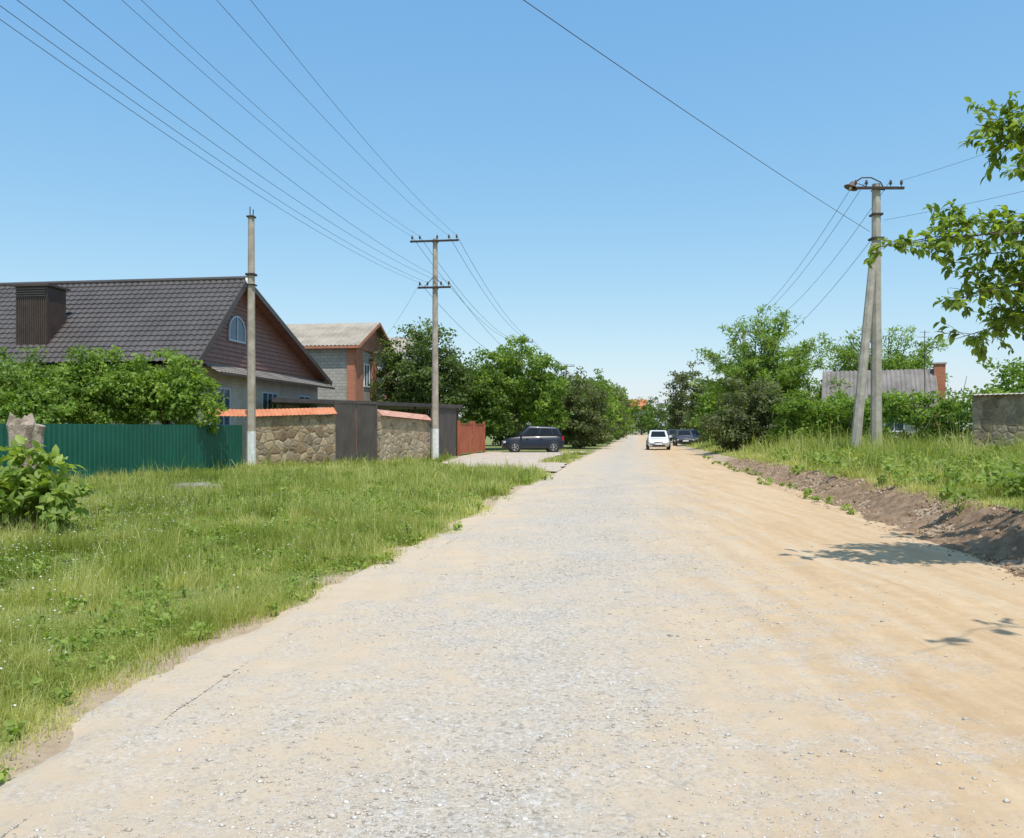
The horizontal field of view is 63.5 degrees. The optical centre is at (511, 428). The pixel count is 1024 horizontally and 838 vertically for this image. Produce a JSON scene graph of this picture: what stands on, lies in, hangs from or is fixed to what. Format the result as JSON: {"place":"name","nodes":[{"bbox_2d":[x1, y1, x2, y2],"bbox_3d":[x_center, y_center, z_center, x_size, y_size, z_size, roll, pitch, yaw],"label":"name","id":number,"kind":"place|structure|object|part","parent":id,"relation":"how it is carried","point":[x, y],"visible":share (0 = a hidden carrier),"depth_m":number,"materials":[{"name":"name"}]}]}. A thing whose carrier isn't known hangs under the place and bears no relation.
{"place":"outdoors","nodes":[
{"label":"outdoors","id":0,"kind":"place"},
{"bbox_2d":[0,276,334,462],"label":"house","id":1,"kind":"structure","parent":0,"point":[204,319],"depth_m":37.20,"materials":[{"name":"tile"}]},
{"bbox_2d":[208,387,230,424],"bbox_3d":[-12.943,-0.975,36.625,0.070,1.750,1.900,0,0,8],"label":"window","id":2,"kind":"structure","parent":1,"relation":"in","point":[226,420],"depth_m":37.16,"materials":[{"name":"blue glass"}]},
{"bbox_2d":[228,316,245,343],"bbox_3d":[-12.682,-4.600,38.157,0.070,1.200,1.600,0,0,8],"label":"window","id":3,"kind":"structure","parent":1,"relation":"in","point":[236,327],"depth_m":38.11,"materials":[{"name":"blue"}]},
{"bbox_2d":[261,391,277,416],"bbox_3d":[-12.226,-0.975,41.725,0.070,1.750,1.800,0,0,8],"label":"window","id":4,"kind":"structure","parent":1,"relation":"in","point":[265,396],"depth_m":41.44,"materials":[{"name":"blue glass"}]},
{"bbox_2d":[298,395,309,408],"bbox_3d":[-11.605,-0.975,46.185,0.070,1.750,1.600,0,0,8],"label":"window","id":5,"kind":"structure","parent":1,"relation":"in","point":[299,396],"depth_m":46.09,"materials":[{"name":"blue glass"}]},
{"bbox_2d":[388,337,429,419],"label":"house","id":6,"kind":"structure","parent":0,"point":[398,344],"depth_m":74.64,"materials":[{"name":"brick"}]},
{"bbox_2d":[457,420,471,455],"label":"gate","id":7,"kind":"structure","parent":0,"point":[464,438],"depth_m":50.35,"materials":[{"name":"red metal"}]},
{"bbox_2d":[0,434,1023,837],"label":"road","id":8,"kind":"structure","parent":0,"point":[82,778],"depth_m":4.99,"materials":[{"name":"beige gravel"}]},
{"bbox_2d":[645,430,671,449],"bbox_3d":[11.300,0.883,64.000,2.020,1.554,4.240,0,0,9],"label":"car","id":9,"kind":"object","parent":8,"relation":"on","point":[657,438],"visible":0.98,"depth_m":62.59,"materials":[{"name":"white paint"}]},
{"bbox_2d":[667,429,678,440],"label":"parked car","id":10,"kind":"object","parent":8,"relation":"on","point":[670,432],"visible":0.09,"depth_m":95.32,"materials":[{"name":"grey paint"}]},
{"bbox_2d":[672,430,695,445],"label":"parked car","id":11,"kind":"object","parent":8,"relation":"on","point":[683,436],"visible":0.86,"depth_m":76.64,"materials":[{"name":"blue paint"}]},
{"bbox_2d":[0,396,1023,783],"bbox_3d":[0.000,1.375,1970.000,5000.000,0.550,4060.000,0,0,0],"label":"ground","id":12,"kind":"structure","parent":0,"point":[54,743],"depth_m":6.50,"materials":[{"name":"green plant"}]},
{"bbox_2d":[6,412,45,521],"bbox_3d":[-7.931,0.659,13.479,0.544,1.881,0.555,0,0,-35],"label":"tree stump","id":13,"kind":"object","parent":12,"relation":"on","point":[28,427],"visible":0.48,"depth_m":13.38,"materials":[{"name":"brown wood"}]},
{"bbox_2d":[0,345,74,423],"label":"tree","id":14,"kind":"object","parent":12,"relation":"on","point":[11,375],"visible":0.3,"depth_m":27.39,"materials":[{"name":"green plant"}]},
{"bbox_2d":[0,377,78,423],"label":"shrub","id":15,"kind":"object","parent":12,"relation":"on","point":[17,405],"visible":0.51,"depth_m":26.21,"materials":[{"name":"green plant"}]},
{"bbox_2d":[0,435,94,532],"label":"bush","id":16,"kind":"object","parent":12,"relation":"on","point":[23,490],"visible":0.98,"depth_m":12.36,"materials":[{"name":"green plant"}]},
{"bbox_2d":[36,344,150,423],"bbox_3d":[-15.265,-0.696,29.976,4.208,4.803,3.410,0,0,-21],"label":"tree","id":17,"kind":"object","parent":12,"relation":"on","point":[97,393],"visible":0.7,"depth_m":29.53,"materials":[{"name":"green plant"}]},
{"bbox_2d":[0,423,241,478],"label":"metal fence","id":18,"kind":"object","parent":12,"relation":"on","point":[90,448],"visible":0.59,"depth_m":27.69,"materials":[{"name":"green metal"}]},
{"bbox_2d":[96,346,228,434],"bbox_3d":[-13.367,-0.724,31.181,5.060,4.855,3.517,0,0,0],"label":"tree","id":19,"kind":"object","parent":12,"relation":"on","point":[173,393],"visible":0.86,"depth_m":30.72,"materials":[{"name":"green plant"}]},
{"bbox_2d":[169,482,220,489],"bbox_3d":[-8.105,1.474,21.208,1.466,0.198,0.996,0,0,0],"label":"rock","id":20,"kind":"object","parent":12,"relation":"on","point":[195,485],"visible":0.28,"depth_m":20.94,"materials":[{"name":"stone"}]},
{"bbox_2d":[0,516,437,782],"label":"broadleaf weeds","id":21,"kind":"object","parent":12,"relation":"on","point":[70,602],"visible":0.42,"depth_m":7.66,"materials":[{"name":"green plant"}]},
{"bbox_2d":[0,490,442,706],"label":"wildflowers","id":22,"kind":"object","parent":12,"relation":"on","point":[14,705],"visible":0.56,"depth_m":10.48,"materials":[{"name":"white plant"}]},
{"bbox_2d":[245,207,256,465],"bbox_3d":[-10.150,-3.375,32.200,0.340,10.550,0.340,0,0,8],"label":"utility pole","id":23,"kind":"object","parent":12,"relation":"on","point":[251,407],"visible":0.88,"depth_m":32.09,"materials":[{"name":"concrete"}]},
{"bbox_2d":[205,407,336,465],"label":"stone wall","id":24,"kind":"structure","parent":12,"relation":"on","point":[306,433],"depth_m":35.56,"materials":[{"name":"stone"}]},
{"bbox_2d":[0,470,547,767],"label":"clover","id":25,"kind":"object","parent":12,"relation":"on","point":[151,593],"visible":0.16,"depth_m":7.90,"materials":[{"name":"green plant"}]},
{"bbox_2d":[0,463,552,536],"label":"verge weeds","id":26,"kind":"object","parent":12,"relation":"on","point":[408,527],"visible":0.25,"depth_m":17.76,"materials":[{"name":"green plant"}]},
{"bbox_2d":[286,322,396,452],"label":"house","id":27,"kind":"structure","parent":12,"relation":"on","point":[341,354],"depth_m":55.78,"materials":[{"name":"grey brick"}]},
{"bbox_2d":[364,364,369,387],"bbox_3d":[-10.111,-3.700,57.573,0.070,1.600,1.200,0,0,8],"label":"window","id":28,"kind":"structure","parent":27,"relation":"in","point":[366,366],"depth_m":57.50,"materials":[{"name":"white plastic"}]},
{"bbox_2d":[333,401,376,462],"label":"gate","id":29,"kind":"structure","parent":12,"relation":"on","point":[346,428],"depth_m":37.66,"materials":[{"name":"grey metal"}]},
{"bbox_2d":[270,398,462,419],"bbox_3d":[-9.604,0.070,46.633,6.668,3.060,14.962,0,0,35],"label":"carport","id":30,"kind":"object","parent":12,"relation":"on","point":[328,403],"visible":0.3,"depth_m":44.64,"materials":[{"name":"brown paint"}]},
{"bbox_2d":[377,409,431,462],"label":"stone wall","id":31,"kind":"structure","parent":12,"relation":"on","point":[401,434],"depth_m":40.09,"materials":[{"name":"beige stone"}]},
{"bbox_2d":[369,317,480,416],"bbox_3d":[-6.258,-2.987,58.647,7.745,9.389,6.346,0,0,25],"label":"tree","id":32,"kind":"object","parent":12,"relation":"on","point":[415,379],"visible":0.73,"depth_m":57.42,"materials":[{"name":"green plant"}]},
{"bbox_2d":[410,234,458,458],"bbox_3d":[-3.905,-3.950,41.962,2.500,11.700,0.436,0,0,8],"label":"utility pole","id":33,"kind":"object","parent":12,"relation":"on","point":[435,416],"visible":0.98,"depth_m":41.87,"materials":[{"name":"concrete"}]},
{"bbox_2d":[0,19,416,281],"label":"power line","id":34,"kind":"object","parent":33,"relation":"attached to","point":[170,137],"visible":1,"depth_m":17.32,"materials":[{"name":"metal"}]},
{"bbox_2d":[0,6,424,281],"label":"power line","id":35,"kind":"object","parent":33,"relation":"attached to","point":[172,128],"visible":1,"depth_m":16.91,"materials":[{"name":"metal"}]},
{"bbox_2d":[17,0,439,281],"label":"power line","id":36,"kind":"object","parent":33,"relation":"attached to","point":[187,124],"visible":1,"depth_m":16.57,"materials":[{"name":"metal"}]},
{"bbox_2d":[63,0,447,281],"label":"power line","id":37,"kind":"object","parent":33,"relation":"attached to","point":[211,119],"visible":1,"depth_m":16.33,"materials":[{"name":"metal"}]},
{"bbox_2d":[122,0,408,234],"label":"power line","id":38,"kind":"object","parent":33,"relation":"attached to","point":[243,107],"visible":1,"depth_m":22.26,"materials":[{"name":"metal"}]},
{"bbox_2d":[141,0,418,235],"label":"power line","id":39,"kind":"object","parent":33,"relation":"attached to","point":[262,111],"visible":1,"depth_m":22.57,"materials":[{"name":"metal"}]},
{"bbox_2d":[219,3,447,234],"bbox_3d":[-5.592,-9.300,21.599,0.011,0.911,40.486,0,0,7],"label":"power line","id":40,"kind":"object","parent":33,"relation":"attached to","point":[320,114],"visible":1,"depth_m":22.64,"materials":[{"name":"metal"}]},
{"bbox_2d":[252,2,454,233],"bbox_3d":[-4.944,-9.300,21.571,0.011,0.911,40.374,0,0,6],"label":"power line","id":41,"kind":"object","parent":33,"relation":"attached to","point":[341,112],"visible":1,"depth_m":22.89,"materials":[{"name":"metal"}]},
{"bbox_2d":[413,238,504,337],"bbox_3d":[-2.616,-9.166,63.962,0.020,1.188,44.274,0,0,6],"label":"power line","id":42,"kind":"object","parent":33,"relation":"attached to","point":[452,289],"visible":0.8,"depth_m":51.40,"materials":[{"name":"metal"}]},
{"bbox_2d":[424,243,503,334],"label":"power line","id":43,"kind":"object","parent":33,"relation":"attached to","point":[459,290],"visible":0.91,"depth_m":54.55,"materials":[{"name":"metal"}]},
{"bbox_2d":[450,238,521,335],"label":"power line","id":44,"kind":"object","parent":33,"relation":"attached to","point":[477,282],"visible":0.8,"depth_m":51.08,"materials":[{"name":"metal"}]},
{"bbox_2d":[450,284,525,361],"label":"power line","id":45,"kind":"object","parent":33,"relation":"attached to","point":[476,318],"visible":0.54,"depth_m":50.12,"materials":[{"name":"metal"}]},
{"bbox_2d":[458,238,530,338],"bbox_3d":[-0.338,-9.166,63.642,0.020,1.188,44.274,0,0,6],"label":"power line","id":46,"kind":"object","parent":33,"relation":"attached to","point":[486,286],"visible":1,"depth_m":51.73,"materials":[{"name":"metal"}]},
{"bbox_2d":[430,406,456,457],"bbox_3d":[-3.702,0.200,45.654,0.136,2.800,6.187,0,0,8],"label":"metal fence","id":47,"kind":"object","parent":12,"relation":"on","point":[447,429],"visible":0.66,"depth_m":46.44,"materials":[{"name":"grey metal"}]},
{"bbox_2d":[472,421,484,453],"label":"gate","id":48,"kind":"structure","parent":12,"relation":"on","point":[478,437],"depth_m":54.26,"materials":[{"name":"red metal"}]},
{"bbox_2d":[460,356,519,437],"bbox_3d":[-2.230,-1.887,61.960,5.267,7.196,4.648,0,0,34],"label":"tree","id":49,"kind":"object","parent":12,"relation":"on","point":[477,413],"visible":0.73,"depth_m":61.16,"materials":[{"name":"green plant"}]},
{"bbox_2d":[463,364,527,445],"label":"tree","id":50,"kind":"object","parent":12,"relation":"on","point":[510,433],"visible":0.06,"depth_m":76.85,"materials":[{"name":"green plant"}]},
{"bbox_2d":[464,334,574,436],"bbox_3d":[0.525,-2.753,64.211,8.622,8.937,7.224,0,0,0],"label":"tree","id":51,"kind":"object","parent":12,"relation":"on","point":[537,404],"visible":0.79,"depth_m":62.93,"materials":[{"name":"green plant"}]},
{"bbox_2d":[522,360,585,440],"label":"tree","id":52,"kind":"object","parent":12,"relation":"on","point":[557,367],"visible":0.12,"depth_m":69.47,"materials":[{"name":"green plant"}]},
{"bbox_2d":[554,372,599,444],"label":"tree","id":53,"kind":"object","parent":12,"relation":"on","point":[575,387],"visible":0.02,"depth_m":82.61,"materials":[{"name":"green plant"}]},
{"bbox_2d":[560,370,596,381],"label":"tree","id":54,"kind":"object","parent":12,"relation":"on","point":[564,374],"visible":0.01,"depth_m":110.29,"materials":[{"name":"green plant"}]},
{"bbox_2d":[555,366,617,448],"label":"tree","id":55,"kind":"object","parent":12,"relation":"on","point":[588,422],"visible":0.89,"depth_m":65.80,"materials":[{"name":"green plant"}]},
{"bbox_2d":[577,368,622,445],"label":"tree","id":56,"kind":"object","parent":12,"relation":"on","point":[610,418],"visible":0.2,"depth_m":75.67,"materials":[{"name":"green plant"}]},
{"bbox_2d":[593,378,625,442],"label":"tree","id":57,"kind":"object","parent":12,"relation":"on","point":[617,405],"visible":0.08,"depth_m":91.09,"materials":[{"name":"green plant"}]},
{"bbox_2d":[604,382,633,441],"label":"tree","id":58,"kind":"object","parent":12,"relation":"on","point":[625,403],"visible":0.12,"depth_m":103.02,"materials":[{"name":"green plant"}]},
{"bbox_2d":[612,390,632,439],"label":"tree","id":59,"kind":"object","parent":12,"relation":"on","point":[623,416],"visible":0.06,"depth_m":120.73,"materials":[{"name":"green plant"}]},
{"bbox_2d":[610,385,636,437],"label":"tree","id":60,"kind":"object","parent":12,"relation":"on","point":[628,429],"visible":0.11,"depth_m":140.69,"materials":[{"name":"green plant"}]},
{"bbox_2d":[625,394,639,433],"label":"tree","id":61,"kind":"object","parent":12,"relation":"on","point":[635,409],"visible":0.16,"depth_m":214.70,"materials":[{"name":"green plant"}]},
{"bbox_2d":[628,399,647,433],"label":"house","id":62,"kind":"structure","parent":12,"relation":"on","point":[641,403],"depth_m":239.01,"materials":[{"name":"brick"}]},
{"bbox_2d":[629,397,659,434],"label":"tree","id":63,"kind":"object","parent":12,"relation":"on","point":[642,422],"visible":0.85,"depth_m":213.25,"materials":[{"name":"green plant"}]},
{"bbox_2d":[636,396,668,433],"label":"tree","id":64,"kind":"object","parent":12,"relation":"on","point":[659,414],"visible":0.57,"depth_m":221.19,"materials":[{"name":"green plant"}]},
{"bbox_2d":[659,370,692,429],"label":"tree","id":65,"kind":"object","parent":12,"relation":"on","point":[677,410],"visible":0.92,"depth_m":111.68,"materials":[{"name":"green plant"}]},
{"bbox_2d":[691,430,700,442],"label":"parked car","id":66,"kind":"object","parent":12,"relation":"on","point":[696,433],"visible":0.12,"depth_m":85.09,"materials":[{"name":"blue paint"}]},
{"bbox_2d":[680,357,712,431],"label":"tree","id":67,"kind":"object","parent":12,"relation":"on","point":[693,400],"visible":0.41,"depth_m":117.63,"materials":[{"name":"green plant"}]},
{"bbox_2d":[686,384,721,441],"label":"tree","id":68,"kind":"object","parent":12,"relation":"on","point":[698,408],"visible":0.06,"depth_m":95.83,"materials":[{"name":"green plant"}]},
{"bbox_2d":[689,389,732,440],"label":"tree","id":69,"kind":"object","parent":12,"relation":"on","point":[709,406],"visible":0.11,"depth_m":83.84,"materials":[{"name":"green plant"}]},
{"bbox_2d":[459,400,971,432],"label":"distant woodland","id":70,"kind":"object","parent":12,"relation":"on","point":[462,421],"visible":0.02,"depth_m":287.38,"materials":[{"name":"green plant"}]},
{"bbox_2d":[695,375,798,450],"bbox_3d":[14.260,-0.872,49.931,6.293,4.750,5.692,0,0,0],"label":"bush","id":71,"kind":"object","parent":12,"relation":"on","point":[739,420],"visible":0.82,"depth_m":49.02,"materials":[{"name":"green plant"}]},
{"bbox_2d":[688,303,841,407],"bbox_3d":[18.254,-3.700,60.469,9.718,10.342,9.269,0,0,-22],"label":"tree","id":72,"kind":"object","parent":12,"relation":"on","point":[767,360],"visible":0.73,"depth_m":58.60,"materials":[{"name":"green plant"}]},
{"bbox_2d":[702,455,856,514],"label":"roadside weeds","id":73,"kind":"object","parent":12,"relation":"on","point":[809,492],"visible":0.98,"depth_m":21.78,"materials":[{"name":"green plant"}]},
{"bbox_2d":[775,362,852,412],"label":"tree","id":74,"kind":"object","parent":12,"relation":"on","point":[797,394],"visible":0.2,"depth_m":56.28,"materials":[{"name":"green plant"}]},
{"bbox_2d":[801,387,887,432],"bbox_3d":[19.821,-0.548,49.491,5.322,3.909,3.681,0,0,0],"label":"tree","id":75,"kind":"object","parent":12,"relation":"on","point":[839,395],"visible":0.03,"depth_m":49.32,"materials":[{"name":"green plant"}]},
{"bbox_2d":[721,456,1023,576],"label":"earth bank","id":76,"kind":"structure","parent":12,"relation":"on","point":[1006,542],"depth_m":12.97,"materials":[{"name":"soil"}]},
{"bbox_2d":[720,458,1023,584],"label":"soil clods","id":77,"kind":"object","parent":76,"relation":"on","point":[1004,525],"visible":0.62,"depth_m":13.80,"materials":[{"name":"brown soil"}]},
{"bbox_2d":[850,180,904,446],"bbox_3d":[13.545,-3.895,30.940,2.081,10.750,0.580,0,0,-6],"label":"utility pole","id":78,"kind":"object","parent":12,"relation":"on","point":[871,325],"visible":0.96,"depth_m":30.82,"materials":[{"name":"concrete"}]},
{"bbox_2d":[523,0,869,231],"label":"power line","id":79,"kind":"object","parent":78,"relation":"attached to","point":[676,105],"visible":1,"depth_m":18.82,"materials":[{"name":"metal"}]},
{"bbox_2d":[733,192,848,328],"bbox_3d":[15.768,-8.462,50.881,0.017,1.594,40.600,0,0,8],"label":"power line","id":80,"kind":"object","parent":78,"relation":"attached to","point":[804,258],"visible":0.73,"depth_m":40.27,"materials":[{"name":"metal"}]},
{"bbox_2d":[738,183,864,328],"bbox_3d":[16.166,-8.462,50.853,0.017,1.594,40.544,0,0,8],"label":"power line","id":81,"kind":"object","parent":78,"relation":"attached to","point":[819,249],"visible":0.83,"depth_m":38.40,"materials":[{"name":"metal"}]},
{"bbox_2d":[755,183,888,328],"bbox_3d":[17.358,-8.462,50.748,0.017,1.594,40.428,0,0,9],"label":"power line","id":82,"kind":"object","parent":78,"relation":"attached to","point":[831,262],"visible":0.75,"depth_m":39.90,"materials":[{"name":"metal"}]},
{"bbox_2d":[844,177,884,190],"bbox_3d":[13.161,-9.139,30.850,1.523,0.511,0.520,0,0,0],"label":"street lamp","id":83,"kind":"object","parent":78,"relation":"attached to","point":[849,186],"visible":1,"depth_m":30.83,"materials":[{"name":"metal"}]},
{"bbox_2d":[886,191,1022,219],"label":"power line","id":84,"kind":"object","parent":78,"relation":"attached to","point":[959,205],"visible":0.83,"depth_m":27.39,"materials":[{"name":"metal"}]},
{"bbox_2d":[822,362,946,438],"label":"house","id":85,"kind":"structure","parent":12,"relation":"on","point":[906,381],"depth_m":53.37,"materials":[{"name":"metal"}]},
{"bbox_2d":[884,418,904,431],"bbox_3d":[24.129,-0.350,52.218,1.200,1.100,0.070,0,0,22],"label":"window","id":86,"kind":"structure","parent":85,"relation":"in","point":[894,427],"depth_m":52.18,"materials":[{"name":"white plastic"}]},
{"bbox_2d":[822,323,952,392],"bbox_3d":[27.822,-3.442,60.901,9.826,9.824,9.032,0,0,0],"label":"tree","id":87,"kind":"object","parent":12,"relation":"on","point":[898,361],"visible":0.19,"depth_m":59.62,"materials":[{"name":"green plant"}]},
{"bbox_2d":[761,376,1023,445],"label":"hedge","id":88,"kind":"object","parent":12,"relation":"on","point":[826,413],"visible":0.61,"depth_m":38.65,"materials":[{"name":"green plant"}]},
{"bbox_2d":[769,442,1023,505],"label":"tall weeds","id":89,"kind":"object","parent":12,"relation":"on","point":[1000,471],"visible":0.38,"depth_m":16.74,"materials":[{"name":"green plant"}]},
{"bbox_2d":[924,331,924,409],"bbox_3d":[25.200,-2.200,50.500,1.000,7.600,0.043,0,0,0],"label":"antenna","id":90,"kind":"object","parent":12,"relation":"on","point":[924,363],"visible":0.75,"depth_m":50.49,"materials":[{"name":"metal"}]},
{"bbox_2d":[863,91,1023,364],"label":"tree","id":91,"kind":"object","parent":12,"relation":"on","point":[1012,273],"visible":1,"depth_m":8.95,"materials":[{"name":"green plant"}]},
{"bbox_2d":[930,387,958,428],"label":"tree","id":92,"kind":"object","parent":12,"relation":"on","point":[947,399],"visible":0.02,"depth_m":92.04,"materials":[{"name":"green plant"}]},
{"bbox_2d":[971,393,1023,449],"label":"stone wall","id":93,"kind":"structure","parent":12,"relation":"on","point":[985,417],"depth_m":30.74,"materials":[{"name":"stone"}]},
{"bbox_2d":[973,357,1023,394],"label":"tree","id":94,"kind":"object","parent":12,"relation":"on","point":[1015,373],"visible":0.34,"depth_m":47.59,"materials":[{"name":"green plant"}]},
{"bbox_2d":[0,0,1023,428],"label":"sky","id":95,"kind":"structure","parent":0,"point":[611,226],"materials":[{"name":"blue"}]},
{"bbox_2d":[443,451,585,471],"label":"driveway","id":96,"kind":"structure","parent":0,"point":[522,457],"depth_m":42.36,"materials":[{"name":"grey concrete"}]},
{"bbox_2d":[502,426,563,451],"bbox_3d":[1.400,0.712,56.200,4.190,1.835,2.120,0,0,-4],"label":"parked car","id":97,"kind":"object","parent":96,"relation":"on","point":[549,439],"visible":0.99,"depth_m":55.37,"materials":[{"name":"blue paint"}]},
{"bbox_3d":[1.336,0.185,55.417,1.102,0.457,0.095,0,0,-4],"label":"side window","id":98,"kind":"part","parent":97,"relation":"part of","materials":[{"name":"black glass"}]},
{"bbox_3d":[2.236,0.197,55.480,0.910,0.442,0.095,0,0,-4],"label":"side window","id":99,"kind":"part","parent":97,"relation":"part of","materials":[{"name":"black glass"}]},
{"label":"side window","id":100,"kind":"part","parent":97,"relation":"part of","materials":[{"name":"black glass"}]},
{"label":"utility pole","id":101,"kind":"object","parent":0,"visible":0},
{"bbox_2d":[773,243,868,345],"bbox_3d":[16.910,-6.487,50.826,0.017,1.644,40.401,0,0,9],"label":"power line","id":102,"kind":"object","parent":101,"relation":"attached to","point":[830,290],"visible":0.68,"depth_m":38.24,"materials":[{"name":"metal"}]}
]}

